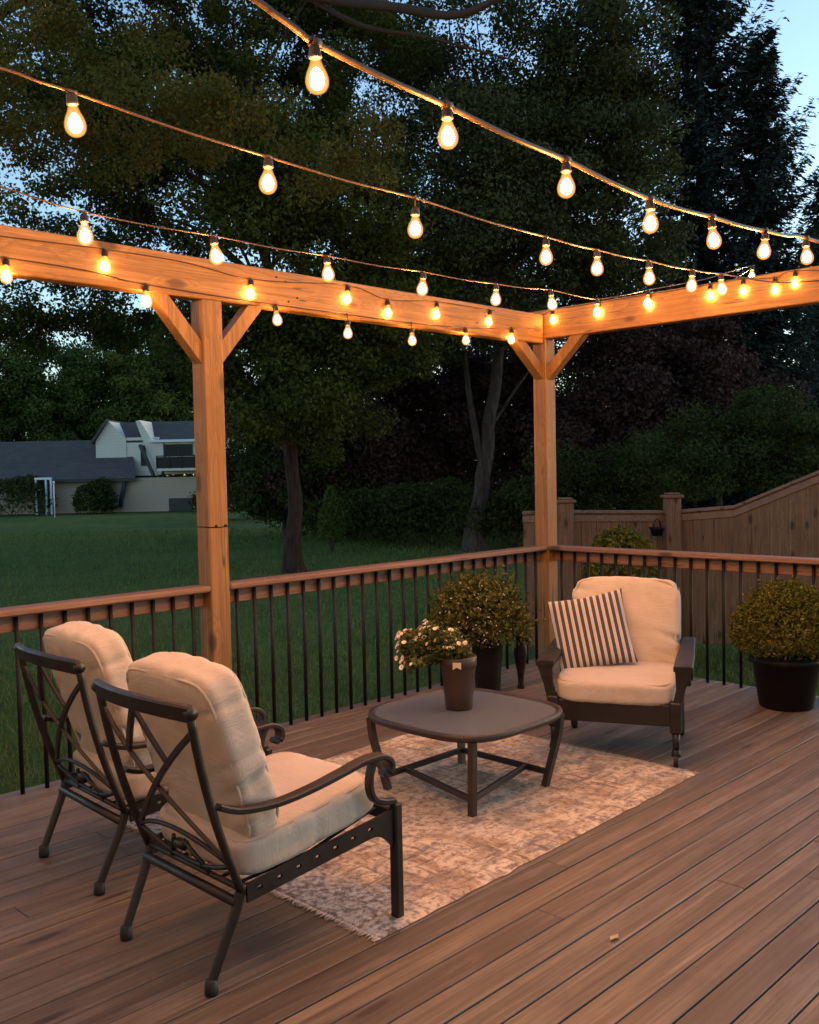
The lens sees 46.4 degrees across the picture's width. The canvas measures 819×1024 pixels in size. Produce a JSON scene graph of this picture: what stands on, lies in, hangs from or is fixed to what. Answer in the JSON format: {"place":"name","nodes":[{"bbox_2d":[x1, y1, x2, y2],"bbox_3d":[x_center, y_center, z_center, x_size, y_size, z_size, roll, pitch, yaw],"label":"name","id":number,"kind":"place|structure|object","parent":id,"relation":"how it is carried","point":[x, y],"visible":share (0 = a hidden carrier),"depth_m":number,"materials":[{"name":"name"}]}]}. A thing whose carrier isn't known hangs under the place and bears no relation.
{"place":"outdoors","nodes":[
{"label":"outdoors","id":0,"kind":"place"},
{"bbox_2d":[0,659,818,1023],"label":"deck floor","id":1,"kind":"structure","parent":0,"point":[698,893],"depth_m":3.38,"materials":[{"name":"brown wood"}]},
{"bbox_2d":[0,585,210,794],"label":"deck railing","id":2,"kind":"object","parent":1,"relation":"on","point":[17,619],"visible":0.59,"depth_m":5.07,"materials":[{"name":"brown wood"}]},
{"bbox_2d":[229,545,547,732],"bbox_3d":[0.007,0.825,6.831,0.135,0.950,3.134,1,4,45],"label":"deck railing","id":3,"kind":"object","parent":1,"relation":"on","point":[270,587],"visible":0.69,"depth_m":6.43,"materials":[{"name":"brown wood"}]},
{"bbox_2d":[0,224,818,670],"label":"pergola","id":4,"kind":"object","parent":1,"relation":"on","point":[206,342],"visible":0.93,"depth_m":5.87,"materials":[{"name":"brown wood"}]},
{"bbox_2d":[0,235,495,324],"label":"string light","id":5,"kind":"object","parent":4,"relation":"hanging from","point":[105,267],"visible":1,"depth_m":5.72,"materials":[{"name":"yellow rubber"}]},
{"bbox_2d":[0,256,516,343],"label":"string light","id":6,"kind":"object","parent":4,"relation":"hanging from","point":[7,277],"visible":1,"depth_m":5.74,"materials":[{"name":"yellow rubber"}]},
{"bbox_2d":[0,186,753,315],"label":"string light","id":7,"kind":"object","parent":4,"relation":"hanging from","point":[85,237],"visible":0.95,"depth_m":4.39,"materials":[{"name":"yellow rubber"}]},
{"bbox_2d":[0,67,818,292],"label":"string light","id":8,"kind":"object","parent":4,"relation":"hanging from","point":[74,123],"visible":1,"depth_m":3.28,"materials":[{"name":"yellow rubber"}]},
{"bbox_2d":[249,0,818,261],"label":"string light","id":9,"kind":"object","parent":4,"relation":"hanging from","point":[316,45],"visible":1,"depth_m":2.81,"materials":[{"name":"yellow rubber"}]},
{"bbox_2d":[542,270,818,322],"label":"string light","id":10,"kind":"object","parent":4,"relation":"attached to","point":[710,295],"visible":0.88,"depth_m":6.77,"materials":[{"name":"yellow rubber"}]},
{"bbox_2d":[126,734,698,943],"bbox_3d":[0.083,1.390,4.674,1.696,0.008,2.377,1,4,43],"label":"area rug","id":11,"kind":"object","parent":1,"relation":"on","point":[453,851],"visible":0.46,"depth_m":4.32,"materials":[{"name":"beige fabric"}]},
{"bbox_2d":[14,621,271,895],"bbox_3d":[-1.149,0.942,4.049,0.893,1.012,0.690,-4,4,-43],"label":"patio armchair","id":12,"kind":"object","parent":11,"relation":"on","point":[77,657],"visible":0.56,"depth_m":3.78,"materials":[{"name":"brown metal"}]},
{"bbox_2d":[91,652,403,997],"bbox_3d":[-0.584,0.963,3.328,0.690,1.012,0.893,1,4,45],"label":"patio armchair","id":13,"kind":"object","parent":11,"relation":"on","point":[238,802],"visible":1,"depth_m":3.12,"materials":[{"name":"brown metal"}]},
{"bbox_2d":[366,688,564,817],"bbox_3d":[0.282,1.183,4.774,0.836,0.404,0.836,1,4,45],"label":"coffee table","id":14,"kind":"object","parent":11,"relation":"on","point":[492,715],"visible":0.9,"depth_m":4.72,"materials":[{"name":"brown metal"}]},
{"bbox_2d":[439,653,476,710],"bbox_3d":[0.248,0.858,4.830,0.189,0.268,0.189,1,4,45],"label":"flower pot","id":15,"kind":"object","parent":14,"relation":"on","point":[458,676],"visible":0.94,"depth_m":4.76,"materials":[{"name":"brown ceramic"}]},
{"bbox_2d":[394,619,474,673],"bbox_3d":[0.128,0.671,4.802,0.410,0.250,0.293,-1,3,-4],"label":"flowering plant","id":16,"kind":"object","parent":15,"relation":"in","point":[426,644],"visible":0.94,"depth_m":4.76,"materials":[{"name":"green plant"}]},
{"bbox_2d":[420,562,548,690],"bbox_3d":[0.524,0.821,6.848,0.826,0.935,0.817,1,4,45],"label":"potted shrub","id":17,"kind":"object","parent":1,"relation":"on","point":[479,612],"visible":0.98,"depth_m":6.71,"materials":[{"name":"green plant"}]},
{"bbox_2d":[514,636,526,688],"bbox_3d":[0.806,1.092,6.940,0.100,0.375,0.100,1,4,45],"label":"floor vase","id":18,"kind":"object","parent":1,"relation":"on","point":[520,653],"visible":0.82,"depth_m":6.91,"materials":[{"name":"black plastic"}]},
{"bbox_2d":[535,576,694,767],"bbox_3d":[1.212,0.866,5.487,0.830,0.946,0.815,0,3,19],"label":"club armchair","id":19,"kind":"object","parent":1,"relation":"on","point":[651,685],"visible":0.75,"depth_m":5.25,"materials":[{"name":"brown paint"}]},
{"bbox_2d":[546,588,637,671],"bbox_3d":[1.052,0.695,5.533,0.444,0.444,0.156,-11,-23,8],"label":"throw pillow","id":20,"kind":"object","parent":19,"relation":"on","point":[591,631],"visible":0.98,"depth_m":5.47,"materials":[{"name":"fabric"}]},
{"bbox_2d":[549,545,818,698],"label":"deck railing","id":21,"kind":"object","parent":1,"relation":"on","point":[776,566],"visible":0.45,"depth_m":6.99,"materials":[{"name":"brown wood"}]},
{"bbox_2d":[725,574,818,711],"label":"potted shrub","id":22,"kind":"object","parent":1,"relation":"on","point":[786,677],"visible":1,"depth_m":6.11,"materials":[{"name":"green plant"}]},
{"bbox_2d":[0,470,818,794],"bbox_3d":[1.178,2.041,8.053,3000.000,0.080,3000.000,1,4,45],"label":"lawn","id":23,"kind":"structure","parent":0,"point":[106,522],"depth_m":17.42,"materials":[{"name":"green plant"}]},
{"bbox_2d":[0,301,41,441],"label":"background tree","id":24,"kind":"object","parent":23,"relation":"on","point":[7,377],"visible":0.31,"depth_m":71.76,"materials":[{"name":"green plant"}]},
{"bbox_2d":[0,473,58,515],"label":"house shrub","id":25,"kind":"object","parent":23,"relation":"on","point":[15,483],"visible":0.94,"depth_m":60.01,"materials":[{"name":"green plant"}]},
{"bbox_2d":[34,477,52,514],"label":"porch frame","id":26,"kind":"object","parent":23,"relation":"on","point":[46,497],"visible":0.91,"depth_m":60.54,"materials":[{"name":"white wood"}]},
{"bbox_2d":[38,491,45,514],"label":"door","id":27,"kind":"structure","parent":26,"relation":"in","point":[43,492],"depth_m":60.64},
{"bbox_2d":[0,338,101,441],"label":"background tree","id":28,"kind":"object","parent":23,"relation":"on","point":[43,421],"visible":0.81,"depth_m":71.64,"materials":[{"name":"green plant"}]},
{"bbox_2d":[53,481,54,517],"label":"garden pole","id":29,"kind":"object","parent":23,"relation":"on","point":[54,498],"visible":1,"depth_m":55.92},
{"bbox_2d":[70,476,118,513],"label":"house shrub","id":30,"kind":"object","parent":23,"relation":"on","point":[101,490],"visible":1,"depth_m":60.18,"materials":[{"name":"green plant"}]},
{"bbox_2d":[49,317,193,439],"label":"background tree","id":31,"kind":"object","parent":23,"relation":"on","point":[130,404],"visible":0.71,"depth_m":73.48,"materials":[{"name":"green plant"}]},
{"bbox_2d":[0,419,245,514],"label":"house","id":32,"kind":"structure","parent":23,"relation":"on","point":[130,461],"depth_m":62.37,"materials":[{"name":"beige"}]},
{"bbox_2d":[140,445,145,465],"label":"window","id":33,"kind":"structure","parent":32,"relation":"in","point":[143,463],"depth_m":63.04,"materials":[{"name":"black glass"}]},
{"bbox_2d":[164,443,192,456],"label":"window","id":34,"kind":"structure","parent":32,"relation":"in","point":[169,449],"depth_m":62.43,"materials":[{"name":"black glass"}]},
{"bbox_2d":[169,498,192,510],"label":"door","id":35,"kind":"structure","parent":32,"relation":"in","point":[175,504],"depth_m":62.02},
{"bbox_2d":[111,299,259,476],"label":"background tree","id":36,"kind":"object","parent":23,"relation":"on","point":[179,380],"visible":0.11,"depth_m":76.67,"materials":[{"name":"green plant"}]},
{"bbox_2d":[186,488,245,510],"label":"house shrub","id":37,"kind":"object","parent":23,"relation":"on","point":[193,501],"visible":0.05,"depth_m":60.24,"materials":[{"name":"green plant"}]},
{"bbox_2d":[0,0,464,573],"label":"broadleaf tree","id":38,"kind":"object","parent":23,"relation":"on","point":[290,398],"visible":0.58,"depth_m":21.93,"materials":[{"name":"green plant"}]},
{"bbox_2d":[227,480,250,518],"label":"dark shrub","id":39,"kind":"object","parent":23,"relation":"on","point":[229,487],"visible":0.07,"depth_m":48.54,"materials":[{"name":"green plant"}]},
{"bbox_2d":[0,0,519,216],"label":"overhanging tree","id":40,"kind":"object","parent":23,"relation":"on","point":[182,101],"visible":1,"depth_m":11.56,"materials":[{"name":"green plant"}]},
{"bbox_2d":[225,400,385,535],"bbox_3d":[-4.294,-1.858,36.163,8.739,5.878,6.612,1,4,45],"label":"background tree","id":41,"kind":"object","parent":23,"relation":"on","point":[252,466],"visible":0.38,"depth_m":34.68,"materials":[{"name":"green plant"}]},
{"bbox_2d":[315,485,346,551],"bbox_3d":[-2.333,0.192,28.465,0.941,2.022,0.954,1,4,45],"label":"conical shrub","id":42,"kind":"object","parent":23,"relation":"on","point":[330,519],"visible":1,"depth_m":28.29,"materials":[{"name":"green plant"}]},
{"bbox_2d":[302,496,397,539],"bbox_3d":[-1.911,0.139,33.035,3.731,1.719,3.762,1,4,45],"label":"dark shrub","id":43,"kind":"object","parent":23,"relation":"on","point":[313,512],"visible":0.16,"depth_m":32.20,"materials":[{"name":"green plant"}]},
{"bbox_2d":[280,37,478,481],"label":"woodland tree","id":44,"kind":"object","parent":23,"relation":"on","point":[416,179],"visible":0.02,"depth_m":48.83,"materials":[{"name":"green plant"}]},
{"bbox_2d":[338,481,451,542],"bbox_3d":[-0.615,0.016,31.454,4.040,2.052,4.238,1,4,45],"label":"dark shrub","id":45,"kind":"object","parent":23,"relation":"on","point":[348,502],"visible":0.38,"depth_m":30.37,"materials":[{"name":"green plant"}]},
{"bbox_2d":[20,404,790,483],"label":"woods","id":46,"kind":"object","parent":23,"relation":"on","point":[179,475],"depth_m":92.45,"materials":[{"name":"green plant"}]},
{"bbox_2d":[248,331,579,532],"bbox_3d":[0.358,-3.746,35.987,10.060,9.311,11.271,1,4,45],"label":"plum tree","id":47,"kind":"object","parent":23,"relation":"on","point":[417,446],"visible":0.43,"depth_m":34.39,"materials":[{"name":"purple plant"}]},
{"bbox_2d":[361,475,492,544],"bbox_3d":[0.664,-0.054,30.473,4.320,2.228,4.433,1,4,45],"label":"dark shrub","id":48,"kind":"object","parent":23,"relation":"on","point":[450,491],"visible":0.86,"depth_m":29.47,"materials":[{"name":"green plant"}]},
{"bbox_2d":[447,487,534,547],"bbox_3d":[3.067,0.094,29.023,3.770,1.964,4.030,1,4,45],"label":"dark shrub","id":49,"kind":"object","parent":23,"relation":"on","point":[499,512],"visible":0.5,"depth_m":27.90,"materials":[{"name":"green plant"}]},
{"bbox_2d":[301,0,697,551],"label":"leaning tree","id":50,"kind":"object","parent":23,"relation":"on","point":[506,181],"visible":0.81,"depth_m":26.25,"materials":[{"name":"green plant"}]},
{"bbox_2d":[466,192,631,474],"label":"woodland tree","id":51,"kind":"object","parent":23,"relation":"on","point":[565,386],"visible":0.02,"depth_m":51.24,"materials":[{"name":"green plant"}]},
{"bbox_2d":[500,428,687,510],"bbox_3d":[5.443,-0.601,27.053,5.720,3.489,3.854,-1,3,7],"label":"understory tree","id":52,"kind":"object","parent":23,"relation":"on","point":[587,485],"visible":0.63,"depth_m":26.20,"materials":[{"name":"green plant"}]},
{"bbox_2d":[581,523,657,578],"bbox_3d":[2.152,1.026,9.647,0.866,1.853,0.873,1,4,45],"label":"garden shrub","id":53,"kind":"object","parent":23,"relation":"on","point":[625,537],"visible":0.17,"depth_m":9.44,"materials":[{"name":"green plant"}]},
{"bbox_2d":[511,283,815,493],"bbox_3d":[8.287,-3.520,33.115,10.689,8.743,7.352,-2,3,-15],"label":"plum tree","id":54,"kind":"object","parent":23,"relation":"on","point":[641,390],"visible":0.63,"depth_m":31.19,"materials":[{"name":"purple plant"}]},
{"bbox_2d":[522,470,818,652],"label":"board fence","id":55,"kind":"object","parent":23,"relation":"on","point":[774,522],"visible":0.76,"depth_m":12.42,"materials":[{"name":"brown wood"}]},
{"bbox_2d":[649,518,664,535],"bbox_3d":[3.158,0.190,12.199,0.210,0.228,0.215,1,4,45],"label":"wall planter","id":56,"kind":"object","parent":55,"relation":"hanging from","point":[657,531],"visible":1,"depth_m":12.14,"materials":[{"name":"black plastic"}]},
{"bbox_2d":[558,0,818,512],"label":"tall spruce","id":57,"kind":"object","parent":23,"relation":"on","point":[696,52],"visible":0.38,"depth_m":35.26,"materials":[{"name":"green plant"}]},
{"bbox_2d":[624,383,818,510],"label":"understory tree","id":58,"kind":"object","parent":23,"relation":"on","point":[711,453],"visible":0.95,"depth_m":23.39,"materials":[{"name":"green plant"}]},
{"bbox_2d":[682,23,818,511],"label":"young spruce","id":59,"kind":"object","parent":23,"relation":"on","point":[758,105],"visible":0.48,"depth_m":34.86,"materials":[{"name":"green plant"}]},
{"bbox_2d":[776,183,818,468],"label":"edge spruce","id":60,"kind":"object","parent":23,"relation":"on","point":[812,209],"visible":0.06,"depth_m":43.28,"materials":[{"name":"green plant"}]},
{"bbox_2d":[0,0,818,475],"label":"sky","id":61,"kind":"structure","parent":0,"point":[798,41],"materials":[{"name":"blue"}]}
]}

